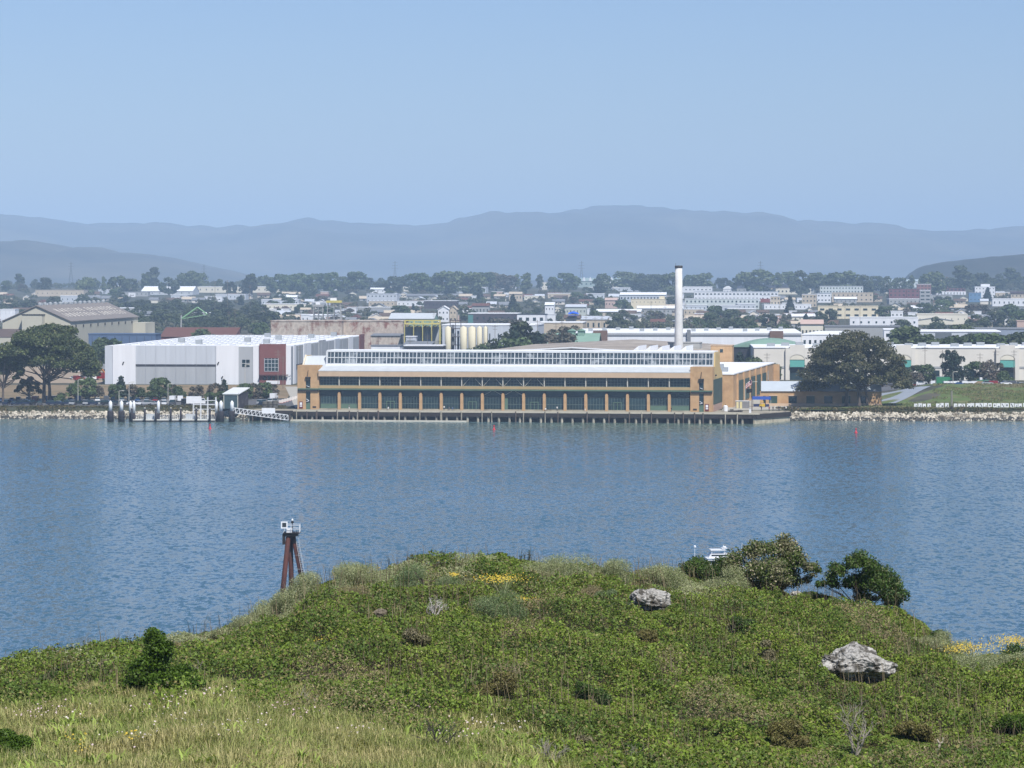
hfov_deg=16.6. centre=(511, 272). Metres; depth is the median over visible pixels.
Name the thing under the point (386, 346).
shed
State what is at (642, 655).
dry stems
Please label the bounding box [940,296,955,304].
round tree
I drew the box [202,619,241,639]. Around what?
sagebrush
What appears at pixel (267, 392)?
round tree
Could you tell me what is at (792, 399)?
window
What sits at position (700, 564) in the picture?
toyon bush
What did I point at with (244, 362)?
window
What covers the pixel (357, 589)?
dry brush
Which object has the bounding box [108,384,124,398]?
round tree
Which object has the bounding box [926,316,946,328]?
round tree
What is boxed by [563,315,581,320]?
house
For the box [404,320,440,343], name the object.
gantry
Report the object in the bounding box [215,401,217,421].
mooring pile
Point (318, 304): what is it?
building
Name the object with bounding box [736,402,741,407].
door
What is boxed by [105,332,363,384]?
white warehouse
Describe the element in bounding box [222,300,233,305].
broad tree
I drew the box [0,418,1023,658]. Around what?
water
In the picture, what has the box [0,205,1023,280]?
hills
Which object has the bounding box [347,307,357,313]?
house
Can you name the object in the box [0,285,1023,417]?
ground
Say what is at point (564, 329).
round tree
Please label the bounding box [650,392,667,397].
transom window
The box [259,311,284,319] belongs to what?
broad tree
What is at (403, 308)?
round tree
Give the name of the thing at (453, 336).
pipe rack
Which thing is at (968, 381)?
boat trailer
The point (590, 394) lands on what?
transom window
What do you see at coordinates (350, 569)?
sagebrush
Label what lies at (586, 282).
building
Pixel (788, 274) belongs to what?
round tree
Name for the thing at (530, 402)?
door
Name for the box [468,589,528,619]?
sagebrush
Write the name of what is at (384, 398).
window
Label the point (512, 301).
conifer tree
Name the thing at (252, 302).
round tree
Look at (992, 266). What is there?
hills
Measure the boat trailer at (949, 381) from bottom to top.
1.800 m
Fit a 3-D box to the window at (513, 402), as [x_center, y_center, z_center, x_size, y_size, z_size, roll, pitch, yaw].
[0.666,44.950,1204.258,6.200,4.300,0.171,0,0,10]
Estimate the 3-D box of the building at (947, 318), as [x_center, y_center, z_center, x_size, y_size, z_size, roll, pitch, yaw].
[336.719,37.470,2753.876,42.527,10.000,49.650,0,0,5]
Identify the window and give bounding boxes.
[242,360,249,366]
[264,358,278,370]
[320,376,338,384]
[321,390,338,395]
[321,396,337,403]
[340,377,358,385]
[341,390,358,395]
[341,396,357,403]
[361,377,378,385]
[361,390,378,395]
[361,396,377,407]
[381,377,399,385]
[382,390,399,395]
[382,396,398,408]
[401,377,419,385]
[402,391,419,395]
[402,396,418,408]
[422,377,440,385]
[423,391,440,395]
[423,396,439,408]
[442,377,460,385]
[443,391,460,395]
[443,396,459,408]
[463,377,481,385]
[464,391,481,396]
[464,397,480,408]
[483,377,501,385]
[484,391,501,396]
[484,397,500,408]
[504,377,522,385]
[505,391,522,396]
[505,397,521,408]
[525,377,543,386]
[525,391,542,396]
[525,397,542,409]
[545,378,563,386]
[546,391,563,396]
[546,397,563,409]
[566,378,584,386]
[567,391,584,396]
[567,397,583,409]
[587,378,605,386]
[588,392,605,396]
[588,397,604,409]
[608,378,626,386]
[608,392,626,396]
[608,397,625,409]
[629,378,647,386]
[629,392,646,397]
[629,398,646,409]
[649,378,668,386]
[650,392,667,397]
[650,398,667,405]
[670,378,689,386]
[671,392,688,397]
[671,398,688,405]
[739,379,743,400]
[745,377,749,398]
[751,376,754,396]
[757,374,760,394]
[762,372,765,380]
[789,396,796,402]
[824,396,831,402]
[860,396,865,403]
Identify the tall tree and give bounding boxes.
[14,273,24,284]
[101,277,106,290]
[140,273,150,288]
[145,267,159,285]
[243,273,257,294]
[510,321,544,340]
[513,274,520,289]
[520,272,532,293]
[535,274,543,289]
[593,281,605,292]
[775,272,783,287]
[885,325,920,343]
[908,275,914,288]
[952,265,974,287]
[1003,267,1020,289]
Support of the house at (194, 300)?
on the ground at (534, 291)
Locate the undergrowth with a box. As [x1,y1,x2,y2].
[0,549,1023,767]
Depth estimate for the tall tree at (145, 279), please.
4513.56 m
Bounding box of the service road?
[286,387,296,407]
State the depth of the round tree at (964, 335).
1635.21 m
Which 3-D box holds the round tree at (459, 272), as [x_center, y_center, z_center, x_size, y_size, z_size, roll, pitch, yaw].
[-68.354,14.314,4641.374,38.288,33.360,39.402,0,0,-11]
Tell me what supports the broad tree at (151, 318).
on the ground at (534, 291)
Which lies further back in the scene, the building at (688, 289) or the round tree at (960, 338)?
the building at (688, 289)
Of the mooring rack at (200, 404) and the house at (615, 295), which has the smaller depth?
the mooring rack at (200, 404)
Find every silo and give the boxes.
[405,325,412,341]
[414,325,421,340]
[423,325,430,340]
[432,325,438,343]
[445,326,450,349]
[460,326,466,349]
[468,326,475,349]
[477,326,482,347]
[483,326,487,344]
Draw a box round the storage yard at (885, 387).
[881,382,1023,390]
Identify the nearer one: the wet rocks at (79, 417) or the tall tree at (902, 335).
the wet rocks at (79, 417)
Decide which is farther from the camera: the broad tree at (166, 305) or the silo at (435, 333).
the broad tree at (166, 305)
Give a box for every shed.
[88,333,161,349]
[161,327,240,339]
[270,320,343,334]
[344,320,408,348]
[370,333,403,344]
[370,345,402,348]
[389,313,438,326]
[403,341,434,348]
[404,344,445,349]
[734,338,794,361]
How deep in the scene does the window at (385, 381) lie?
1211.44 m
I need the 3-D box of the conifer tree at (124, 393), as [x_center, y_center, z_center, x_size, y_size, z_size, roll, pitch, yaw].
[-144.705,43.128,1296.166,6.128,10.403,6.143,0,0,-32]
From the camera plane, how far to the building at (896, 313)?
2723.44 m
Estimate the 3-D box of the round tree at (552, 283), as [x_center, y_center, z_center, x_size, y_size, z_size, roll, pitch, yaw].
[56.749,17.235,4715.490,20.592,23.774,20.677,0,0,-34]
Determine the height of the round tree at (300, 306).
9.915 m
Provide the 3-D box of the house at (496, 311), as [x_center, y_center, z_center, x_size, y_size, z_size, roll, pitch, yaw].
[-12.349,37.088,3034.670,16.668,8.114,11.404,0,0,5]
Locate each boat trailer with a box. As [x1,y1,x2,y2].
[942,380,957,383]
[961,380,976,383]
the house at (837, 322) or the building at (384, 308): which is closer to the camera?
the house at (837, 322)
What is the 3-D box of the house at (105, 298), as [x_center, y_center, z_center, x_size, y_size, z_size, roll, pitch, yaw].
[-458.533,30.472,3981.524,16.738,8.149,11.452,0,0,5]
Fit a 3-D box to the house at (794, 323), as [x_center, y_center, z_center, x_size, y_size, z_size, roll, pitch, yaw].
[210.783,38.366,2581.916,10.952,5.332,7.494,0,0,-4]
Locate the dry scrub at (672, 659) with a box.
[266,560,1022,767]
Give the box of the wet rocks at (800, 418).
[790,416,1023,420]
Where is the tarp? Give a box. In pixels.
[568,311,578,315]
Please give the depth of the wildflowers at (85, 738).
67.16 m
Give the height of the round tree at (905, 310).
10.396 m
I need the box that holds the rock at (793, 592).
[789,591,801,595]
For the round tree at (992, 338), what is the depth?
1614.46 m
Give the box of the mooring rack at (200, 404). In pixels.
[193,397,215,418]
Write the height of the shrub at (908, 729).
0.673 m
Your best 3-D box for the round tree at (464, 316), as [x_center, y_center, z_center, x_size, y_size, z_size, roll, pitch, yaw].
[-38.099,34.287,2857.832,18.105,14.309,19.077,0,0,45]
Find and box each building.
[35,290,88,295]
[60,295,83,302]
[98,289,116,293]
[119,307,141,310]
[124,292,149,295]
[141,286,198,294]
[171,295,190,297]
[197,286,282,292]
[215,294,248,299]
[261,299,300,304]
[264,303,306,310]
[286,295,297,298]
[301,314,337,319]
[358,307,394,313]
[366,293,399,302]
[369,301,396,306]
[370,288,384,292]
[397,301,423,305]
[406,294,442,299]
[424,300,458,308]
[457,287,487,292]
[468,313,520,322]
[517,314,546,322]
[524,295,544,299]
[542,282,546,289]
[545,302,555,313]
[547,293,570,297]
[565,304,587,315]
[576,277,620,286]
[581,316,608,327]
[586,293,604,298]
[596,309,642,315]
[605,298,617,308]
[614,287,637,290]
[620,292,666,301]
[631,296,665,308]
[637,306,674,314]
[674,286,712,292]
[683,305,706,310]
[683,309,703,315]
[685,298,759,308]
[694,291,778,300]
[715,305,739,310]
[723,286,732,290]
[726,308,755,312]
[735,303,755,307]
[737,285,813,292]
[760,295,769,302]
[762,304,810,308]
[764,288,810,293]
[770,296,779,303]
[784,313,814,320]
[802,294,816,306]
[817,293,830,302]
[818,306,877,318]
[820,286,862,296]
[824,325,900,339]
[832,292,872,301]
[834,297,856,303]
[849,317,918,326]
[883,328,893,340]
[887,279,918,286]
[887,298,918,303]
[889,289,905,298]
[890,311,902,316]
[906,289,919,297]
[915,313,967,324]
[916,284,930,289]
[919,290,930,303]
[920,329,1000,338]
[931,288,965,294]
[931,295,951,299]
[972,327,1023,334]
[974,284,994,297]
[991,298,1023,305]
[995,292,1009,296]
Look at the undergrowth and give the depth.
92.54 m
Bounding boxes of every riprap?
[0,410,245,418]
[790,411,1023,420]
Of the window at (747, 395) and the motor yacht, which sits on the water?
the motor yacht
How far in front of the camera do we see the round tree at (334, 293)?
4186.49 m
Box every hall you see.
[0,300,154,345]
[297,349,721,411]
[545,329,601,343]
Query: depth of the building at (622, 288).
4787.68 m
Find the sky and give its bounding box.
[0,0,1023,230]
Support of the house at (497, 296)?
on the ground at (534, 291)
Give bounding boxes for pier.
[249,409,790,423]
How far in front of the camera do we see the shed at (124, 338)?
1690.02 m
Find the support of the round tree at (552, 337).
on the ground at (534, 291)
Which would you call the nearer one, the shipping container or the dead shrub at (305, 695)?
the dead shrub at (305, 695)
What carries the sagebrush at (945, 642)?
on the hill at (600, 681)
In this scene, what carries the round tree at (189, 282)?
on the ground at (534, 291)
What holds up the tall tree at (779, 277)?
on the ground at (534, 291)
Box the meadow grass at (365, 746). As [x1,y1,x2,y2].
[0,674,602,767]
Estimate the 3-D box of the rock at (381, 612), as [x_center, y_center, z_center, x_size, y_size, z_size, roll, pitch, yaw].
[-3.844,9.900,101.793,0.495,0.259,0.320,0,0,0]
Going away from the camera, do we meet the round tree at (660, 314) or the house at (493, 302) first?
the round tree at (660, 314)
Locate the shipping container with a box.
[736,401,748,407]
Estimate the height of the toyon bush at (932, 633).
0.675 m
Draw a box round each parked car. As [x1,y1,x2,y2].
[21,400,31,404]
[46,400,58,404]
[87,400,97,404]
[100,400,112,404]
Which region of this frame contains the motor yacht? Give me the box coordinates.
[693,545,745,570]
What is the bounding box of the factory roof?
[492,339,725,350]
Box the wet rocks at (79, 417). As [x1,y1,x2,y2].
[0,414,249,418]
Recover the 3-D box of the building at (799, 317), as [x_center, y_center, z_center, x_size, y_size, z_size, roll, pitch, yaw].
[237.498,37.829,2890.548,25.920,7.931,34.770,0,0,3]
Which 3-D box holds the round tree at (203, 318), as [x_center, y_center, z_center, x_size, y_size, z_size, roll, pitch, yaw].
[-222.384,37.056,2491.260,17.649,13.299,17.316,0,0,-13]
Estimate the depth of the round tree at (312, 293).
4288.31 m
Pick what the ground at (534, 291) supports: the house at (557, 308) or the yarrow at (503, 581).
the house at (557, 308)
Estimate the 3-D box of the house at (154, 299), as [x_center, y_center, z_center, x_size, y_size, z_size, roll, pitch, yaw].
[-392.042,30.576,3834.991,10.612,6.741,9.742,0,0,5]
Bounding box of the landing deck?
[241,408,292,420]
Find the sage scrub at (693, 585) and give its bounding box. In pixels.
[0,552,733,688]
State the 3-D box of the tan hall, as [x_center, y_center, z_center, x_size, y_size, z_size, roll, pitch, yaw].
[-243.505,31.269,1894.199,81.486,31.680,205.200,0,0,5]
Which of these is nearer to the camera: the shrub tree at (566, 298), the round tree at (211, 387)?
the round tree at (211, 387)
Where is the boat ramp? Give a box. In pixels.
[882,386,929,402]
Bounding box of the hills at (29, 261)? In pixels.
[0,240,886,284]
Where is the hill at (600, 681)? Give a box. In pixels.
[5,563,1023,767]
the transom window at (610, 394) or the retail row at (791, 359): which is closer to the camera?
the transom window at (610, 394)
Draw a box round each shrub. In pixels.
[36,665,76,682]
[98,659,115,678]
[296,685,318,704]
[401,627,431,646]
[411,719,461,747]
[426,595,448,614]
[475,671,518,695]
[531,737,571,762]
[569,681,612,705]
[575,734,595,747]
[617,742,643,755]
[626,746,644,755]
[632,628,660,644]
[726,615,759,634]
[759,639,776,660]
[765,717,810,747]
[834,697,878,754]
[890,720,934,742]
[992,713,1023,733]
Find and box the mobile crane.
[180,307,206,326]
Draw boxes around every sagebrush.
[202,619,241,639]
[229,614,269,628]
[246,588,298,618]
[285,570,354,598]
[304,642,332,654]
[330,560,385,584]
[390,561,464,587]
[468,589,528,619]
[518,552,609,580]
[594,589,631,608]
[597,557,633,583]
[638,563,687,588]
[697,566,751,589]
[912,629,972,654]
[948,652,1002,676]
[988,650,1023,667]
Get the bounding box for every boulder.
[629,588,671,610]
[818,641,897,683]
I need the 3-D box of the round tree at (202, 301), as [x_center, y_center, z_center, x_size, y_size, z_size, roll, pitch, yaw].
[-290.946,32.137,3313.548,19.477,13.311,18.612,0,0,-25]
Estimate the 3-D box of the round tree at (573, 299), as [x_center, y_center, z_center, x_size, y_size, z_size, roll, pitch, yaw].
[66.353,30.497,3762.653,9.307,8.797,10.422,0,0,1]
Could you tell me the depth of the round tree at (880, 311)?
2854.58 m
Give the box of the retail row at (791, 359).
[750,342,1023,379]
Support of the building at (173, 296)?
on the ground at (534, 291)
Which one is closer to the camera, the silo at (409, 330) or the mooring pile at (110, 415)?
the mooring pile at (110, 415)
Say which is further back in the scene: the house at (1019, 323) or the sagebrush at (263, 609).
the house at (1019, 323)
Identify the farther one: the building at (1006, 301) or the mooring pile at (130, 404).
the building at (1006, 301)
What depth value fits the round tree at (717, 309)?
2907.59 m
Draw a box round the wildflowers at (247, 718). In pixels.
[5,686,525,747]
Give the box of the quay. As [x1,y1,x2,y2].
[722,400,785,410]
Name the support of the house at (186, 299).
on the ground at (534, 291)
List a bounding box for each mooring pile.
[107,400,113,421]
[118,400,124,421]
[129,401,131,421]
[132,401,134,418]
[157,401,159,418]
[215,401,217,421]
[218,401,223,421]
[229,401,234,421]
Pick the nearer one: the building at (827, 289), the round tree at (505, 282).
the building at (827, 289)
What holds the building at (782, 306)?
on the ground at (534, 291)
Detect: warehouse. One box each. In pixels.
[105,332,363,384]
[442,323,543,349]
[538,321,586,332]
[576,326,801,344]
[801,331,858,343]
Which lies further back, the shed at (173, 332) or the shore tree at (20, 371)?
the shed at (173, 332)
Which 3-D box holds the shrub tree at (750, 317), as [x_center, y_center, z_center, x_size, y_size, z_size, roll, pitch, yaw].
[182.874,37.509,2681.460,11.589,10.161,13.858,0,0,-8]
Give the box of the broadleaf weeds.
[0,681,578,767]
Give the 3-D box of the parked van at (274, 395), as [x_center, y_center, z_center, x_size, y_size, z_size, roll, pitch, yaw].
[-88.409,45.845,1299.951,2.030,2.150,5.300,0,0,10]
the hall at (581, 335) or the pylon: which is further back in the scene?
the pylon
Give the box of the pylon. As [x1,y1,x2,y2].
[68,263,72,286]
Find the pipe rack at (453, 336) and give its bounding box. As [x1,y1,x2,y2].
[450,319,460,349]
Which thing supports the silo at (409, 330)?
on the ground at (534, 291)
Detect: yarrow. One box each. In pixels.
[461,572,533,592]
[931,638,1008,657]
[988,632,1023,650]
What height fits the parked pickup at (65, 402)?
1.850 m
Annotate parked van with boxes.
[32,396,39,400]
[75,396,82,400]
[169,396,176,400]
[181,398,188,403]
[270,393,277,398]
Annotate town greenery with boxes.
[0,285,1023,332]
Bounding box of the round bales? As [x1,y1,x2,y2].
[262,400,277,407]
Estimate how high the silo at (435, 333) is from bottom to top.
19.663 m
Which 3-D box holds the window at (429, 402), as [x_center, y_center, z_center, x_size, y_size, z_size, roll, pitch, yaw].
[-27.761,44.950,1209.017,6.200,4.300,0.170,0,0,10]
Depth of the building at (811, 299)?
3584.74 m
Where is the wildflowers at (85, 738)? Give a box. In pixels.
[65,729,138,751]
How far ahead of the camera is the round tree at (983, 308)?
3050.45 m
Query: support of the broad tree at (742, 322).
on the ground at (534, 291)
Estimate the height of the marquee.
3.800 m
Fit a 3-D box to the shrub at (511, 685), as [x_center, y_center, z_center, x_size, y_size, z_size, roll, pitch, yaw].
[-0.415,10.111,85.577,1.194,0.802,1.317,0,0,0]
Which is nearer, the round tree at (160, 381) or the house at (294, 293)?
the round tree at (160, 381)
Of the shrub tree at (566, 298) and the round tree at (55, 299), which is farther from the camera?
the shrub tree at (566, 298)
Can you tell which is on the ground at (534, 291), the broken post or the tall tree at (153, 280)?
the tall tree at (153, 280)
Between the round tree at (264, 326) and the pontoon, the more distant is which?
the round tree at (264, 326)
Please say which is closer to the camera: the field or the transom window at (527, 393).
the transom window at (527, 393)
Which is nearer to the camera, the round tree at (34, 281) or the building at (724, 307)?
the building at (724, 307)
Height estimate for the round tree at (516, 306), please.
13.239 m
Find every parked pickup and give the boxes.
[2,400,10,404]
[58,400,71,404]
[140,400,152,404]
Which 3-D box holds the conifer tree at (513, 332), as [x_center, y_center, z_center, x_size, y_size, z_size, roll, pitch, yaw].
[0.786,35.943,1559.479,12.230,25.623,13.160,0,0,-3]
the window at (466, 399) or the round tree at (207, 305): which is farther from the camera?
the round tree at (207, 305)
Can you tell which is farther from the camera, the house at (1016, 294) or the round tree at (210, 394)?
the house at (1016, 294)
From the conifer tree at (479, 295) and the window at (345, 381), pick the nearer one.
the window at (345, 381)
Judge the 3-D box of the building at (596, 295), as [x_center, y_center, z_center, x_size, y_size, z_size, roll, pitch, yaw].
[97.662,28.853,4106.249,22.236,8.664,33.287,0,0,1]
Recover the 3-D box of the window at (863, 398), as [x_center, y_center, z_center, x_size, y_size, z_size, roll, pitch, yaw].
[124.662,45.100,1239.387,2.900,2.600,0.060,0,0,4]
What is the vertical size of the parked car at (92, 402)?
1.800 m
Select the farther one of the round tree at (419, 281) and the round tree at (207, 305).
the round tree at (419, 281)
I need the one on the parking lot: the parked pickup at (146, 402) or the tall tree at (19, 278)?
the parked pickup at (146, 402)
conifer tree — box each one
[115,376,128,398]
[221,379,228,390]
[237,295,243,304]
[469,284,476,294]
[476,286,483,299]
[507,294,516,310]
[507,325,520,345]
[531,331,544,343]
[734,351,744,361]
[784,295,794,312]
[983,287,991,300]
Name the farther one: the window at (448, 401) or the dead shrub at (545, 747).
the window at (448, 401)
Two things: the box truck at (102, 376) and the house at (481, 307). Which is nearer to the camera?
the box truck at (102, 376)
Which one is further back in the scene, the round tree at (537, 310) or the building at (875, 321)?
the round tree at (537, 310)
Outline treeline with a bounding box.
[0,280,1023,288]
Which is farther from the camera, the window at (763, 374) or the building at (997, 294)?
the building at (997, 294)
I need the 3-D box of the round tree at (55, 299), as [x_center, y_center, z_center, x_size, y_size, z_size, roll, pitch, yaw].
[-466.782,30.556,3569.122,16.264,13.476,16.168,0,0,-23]
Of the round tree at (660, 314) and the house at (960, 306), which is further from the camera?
the house at (960, 306)
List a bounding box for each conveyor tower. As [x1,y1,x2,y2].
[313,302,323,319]
[326,298,341,319]
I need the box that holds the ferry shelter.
[222,387,249,408]
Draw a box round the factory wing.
[720,362,779,406]
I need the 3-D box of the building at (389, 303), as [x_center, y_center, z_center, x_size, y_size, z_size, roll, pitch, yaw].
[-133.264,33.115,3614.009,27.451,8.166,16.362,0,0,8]
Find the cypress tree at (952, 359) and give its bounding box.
[939,349,970,380]
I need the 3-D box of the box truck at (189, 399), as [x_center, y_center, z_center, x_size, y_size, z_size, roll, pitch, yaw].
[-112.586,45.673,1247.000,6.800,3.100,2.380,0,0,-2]
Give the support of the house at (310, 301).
on the ground at (534, 291)
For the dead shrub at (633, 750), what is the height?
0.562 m
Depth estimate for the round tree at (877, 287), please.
4831.17 m
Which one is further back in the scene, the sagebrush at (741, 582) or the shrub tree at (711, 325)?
the shrub tree at (711, 325)
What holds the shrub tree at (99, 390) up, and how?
on the ground at (534, 291)
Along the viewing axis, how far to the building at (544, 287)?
4974.67 m
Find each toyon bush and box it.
[0,728,34,755]
[117,627,175,693]
[149,662,208,693]
[677,555,727,582]
[719,532,822,591]
[800,591,832,601]
[815,548,909,607]
[921,629,949,646]
[993,642,1023,665]
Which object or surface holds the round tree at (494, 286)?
on the ground at (534, 291)
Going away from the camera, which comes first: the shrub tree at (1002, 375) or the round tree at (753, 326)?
the shrub tree at (1002, 375)
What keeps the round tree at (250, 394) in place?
on the ground at (534, 291)
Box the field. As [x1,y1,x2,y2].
[0,385,296,397]
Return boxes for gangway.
[234,408,287,421]
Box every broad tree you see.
[117,301,135,306]
[130,312,144,317]
[134,299,150,305]
[138,315,162,321]
[157,301,175,309]
[159,313,182,324]
[173,316,196,326]
[197,320,210,326]
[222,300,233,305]
[227,317,252,332]
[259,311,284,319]
[283,312,295,317]
[302,293,310,298]
[582,287,593,292]
[613,299,633,308]
[690,317,705,325]
[702,312,719,318]
[734,317,757,327]
[966,272,990,289]
[996,303,1023,314]
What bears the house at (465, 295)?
on the ground at (534, 291)
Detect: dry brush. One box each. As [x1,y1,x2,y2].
[333,584,369,596]
[533,569,559,579]
[573,583,602,602]
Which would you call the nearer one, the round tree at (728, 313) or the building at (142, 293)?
the round tree at (728, 313)
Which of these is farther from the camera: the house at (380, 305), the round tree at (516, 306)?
the house at (380, 305)
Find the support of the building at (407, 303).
on the ground at (534, 291)
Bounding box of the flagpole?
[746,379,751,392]
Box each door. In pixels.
[386,401,394,408]
[468,401,476,408]
[505,398,507,408]
[530,402,538,409]
[613,402,621,409]
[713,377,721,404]
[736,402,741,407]
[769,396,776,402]
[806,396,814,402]
[842,396,849,403]
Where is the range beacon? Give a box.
[280,519,304,596]
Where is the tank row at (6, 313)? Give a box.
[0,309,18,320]
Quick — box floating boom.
[283,419,466,421]
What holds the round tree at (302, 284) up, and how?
on the ground at (534, 291)
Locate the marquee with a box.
[752,396,770,406]
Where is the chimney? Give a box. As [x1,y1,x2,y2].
[674,265,682,348]
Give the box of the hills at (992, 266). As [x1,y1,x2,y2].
[10,254,1023,287]
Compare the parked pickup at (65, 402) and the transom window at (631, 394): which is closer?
the transom window at (631, 394)
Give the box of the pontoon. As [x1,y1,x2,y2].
[133,414,214,421]
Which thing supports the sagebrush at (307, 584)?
on the hill at (600, 681)
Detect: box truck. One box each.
[95,372,104,379]
[186,396,205,404]
[935,377,952,383]
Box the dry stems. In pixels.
[0,542,1023,767]
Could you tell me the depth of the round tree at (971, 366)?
1449.92 m
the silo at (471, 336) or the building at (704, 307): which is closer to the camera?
the silo at (471, 336)
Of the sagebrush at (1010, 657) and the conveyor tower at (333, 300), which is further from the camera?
the conveyor tower at (333, 300)
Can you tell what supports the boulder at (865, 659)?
on the hill at (600, 681)
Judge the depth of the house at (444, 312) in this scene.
2812.84 m
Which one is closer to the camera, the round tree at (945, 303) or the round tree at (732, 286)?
the round tree at (945, 303)
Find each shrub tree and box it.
[53,392,66,401]
[65,383,83,398]
[87,385,104,398]
[92,347,104,363]
[134,387,147,398]
[169,385,186,397]
[189,328,214,336]
[426,287,437,293]
[473,342,496,349]
[560,296,569,301]
[593,297,604,305]
[700,322,722,328]
[745,315,755,320]
[745,356,762,361]
[909,371,924,383]
[995,370,1014,381]
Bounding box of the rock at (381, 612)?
[374,608,386,616]
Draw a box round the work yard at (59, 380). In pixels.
[0,366,101,382]
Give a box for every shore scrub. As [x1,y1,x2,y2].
[0,404,285,413]
[776,406,1023,415]
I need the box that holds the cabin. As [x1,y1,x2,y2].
[405,336,417,340]
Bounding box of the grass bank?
[797,384,1023,409]
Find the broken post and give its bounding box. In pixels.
[950,391,953,408]
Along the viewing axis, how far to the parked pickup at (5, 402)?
1246.37 m
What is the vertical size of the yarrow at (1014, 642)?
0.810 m
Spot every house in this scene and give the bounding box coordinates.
[88,295,100,298]
[101,296,110,300]
[128,293,135,296]
[149,297,159,302]
[182,297,195,301]
[192,298,205,302]
[215,296,222,301]
[257,293,270,297]
[275,310,290,313]
[289,292,300,296]
[300,308,311,312]
[304,299,314,304]
[316,294,329,298]
[342,302,357,306]
[345,317,356,319]
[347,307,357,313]
[359,296,366,300]
[368,317,388,319]
[370,309,383,314]
[374,303,386,306]
[379,313,389,316]
[437,306,449,321]
[450,306,458,321]
[459,294,472,297]
[472,303,490,312]
[483,294,490,298]
[486,301,496,307]
[488,311,503,312]
[494,294,505,298]
[498,302,508,307]
[509,292,522,300]
[547,314,556,320]
[552,299,564,304]
[553,295,567,298]
[555,306,562,311]
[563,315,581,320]
[579,299,590,303]
[608,294,619,298]
[621,310,636,313]
[650,319,665,322]
[667,342,702,348]
[684,315,703,318]
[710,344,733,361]
[748,311,758,315]
[756,310,769,314]
[790,321,800,327]
[800,320,823,341]
[824,320,839,324]
[874,296,882,301]
[890,303,901,308]
[949,304,967,309]
[953,299,965,303]
[968,292,980,301]
[980,299,988,303]
[1010,291,1023,297]
[1015,320,1023,326]
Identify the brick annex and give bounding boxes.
[760,381,881,405]
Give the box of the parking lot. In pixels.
[0,399,293,405]
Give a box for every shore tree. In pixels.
[0,322,103,402]
[0,352,24,401]
[14,376,41,399]
[794,330,914,406]
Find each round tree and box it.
[0,280,11,290]
[0,299,19,308]
[17,283,27,291]
[19,299,37,307]
[30,279,37,287]
[36,277,51,289]
[46,296,61,302]
[73,294,91,302]
[74,377,97,398]
[75,277,96,293]
[92,337,122,351]
[93,278,100,289]
[107,275,126,294]
[107,289,117,295]
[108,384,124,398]
[109,291,129,302]
[121,278,138,291]
[127,384,140,398]
[128,306,146,313]
[141,303,156,310]
[146,304,160,310]
[146,384,162,398]
[149,377,171,397]
[158,277,179,294]
[165,384,176,397]
[169,298,185,310]
[172,303,191,313]
[175,270,204,286]
[180,279,193,285]
[182,309,202,319]
[184,322,199,326]
[187,384,203,397]
[188,315,211,322]
[191,303,206,311]
[197,272,209,285]
[197,300,214,311]
[203,300,217,311]
[204,392,215,402]
[205,309,223,317]
[206,382,225,398]
[209,316,232,326]
[211,303,231,309]
[213,279,223,285]
[215,391,223,401]
[220,307,236,315]
[222,281,236,293]
[237,383,253,397]
[238,280,250,293]
[245,300,256,311]
[246,311,267,322]
[246,382,262,398]
[249,322,270,334]
[250,304,269,311]
[252,328,263,334]
[256,275,268,285]
[258,382,271,398]
[263,277,276,292]
[264,382,279,397]
[271,274,290,291]
[273,292,285,297]
[281,297,294,302]
[288,273,304,290]
[294,275,317,291]
[296,304,304,311]
[304,286,318,296]
[310,273,322,287]
[314,273,331,289]
[316,295,327,300]
[322,272,340,294]
[324,306,333,313]
[332,291,337,296]
[337,276,349,291]
[342,308,354,313]
[343,271,368,292]
[364,278,374,289]
[373,278,384,287]
[381,276,406,293]
[391,305,410,312]
[406,273,431,293]
[431,270,464,294]
[446,271,470,286]
[458,306,476,320]
[459,271,487,293]
[475,272,497,288]
[485,318,510,322]
[486,331,509,349]
[488,272,506,290]
[495,275,517,291]
[497,337,532,348]
[508,319,522,322]
[509,303,522,312]
[531,307,541,313]
[542,332,577,343]
[545,277,560,290]
[547,325,579,332]
[554,273,581,291]
[569,292,583,301]
[569,297,577,303]
[583,294,595,298]
[589,310,602,315]
[592,273,613,290]
[605,315,631,327]
[612,271,635,286]
[616,309,630,317]
[630,273,653,291]
[646,274,661,291]
[651,312,665,318]
[659,272,682,294]
[666,296,674,303]
[682,275,695,285]
[691,272,716,288]
[703,314,716,322]
[706,305,722,314]
[714,278,731,289]
[719,319,736,328]
[721,309,741,318]
[728,279,736,290]
[732,269,779,290]
[747,325,758,328]
[758,314,777,325]
[776,323,789,328]
[781,271,798,284]
[786,270,815,295]
[803,272,822,292]
[811,311,828,321]
[819,277,841,286]
[821,270,863,287]
[823,309,838,319]
[852,275,874,291]
[869,276,883,290]
[874,306,891,316]
[878,276,895,293]
[891,319,910,326]
[892,277,908,288]
[901,307,910,314]
[907,365,925,374]
[909,334,940,343]
[914,303,934,312]
[915,364,935,382]
[918,271,946,294]
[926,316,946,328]
[934,299,953,310]
[938,335,958,343]
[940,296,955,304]
[942,277,957,287]
[948,335,970,343]
[950,324,974,328]
[959,333,987,343]
[963,361,987,380]
[964,304,990,313]
[964,314,991,326]
[966,333,1008,343]
[978,359,1003,380]
[983,278,1000,290]
[984,311,1007,325]
[991,274,1008,289]
[999,333,1023,342]
[1005,332,1023,343]
[1008,311,1023,324]
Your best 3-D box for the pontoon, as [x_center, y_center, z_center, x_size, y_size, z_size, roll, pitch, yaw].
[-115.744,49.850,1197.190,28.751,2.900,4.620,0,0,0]

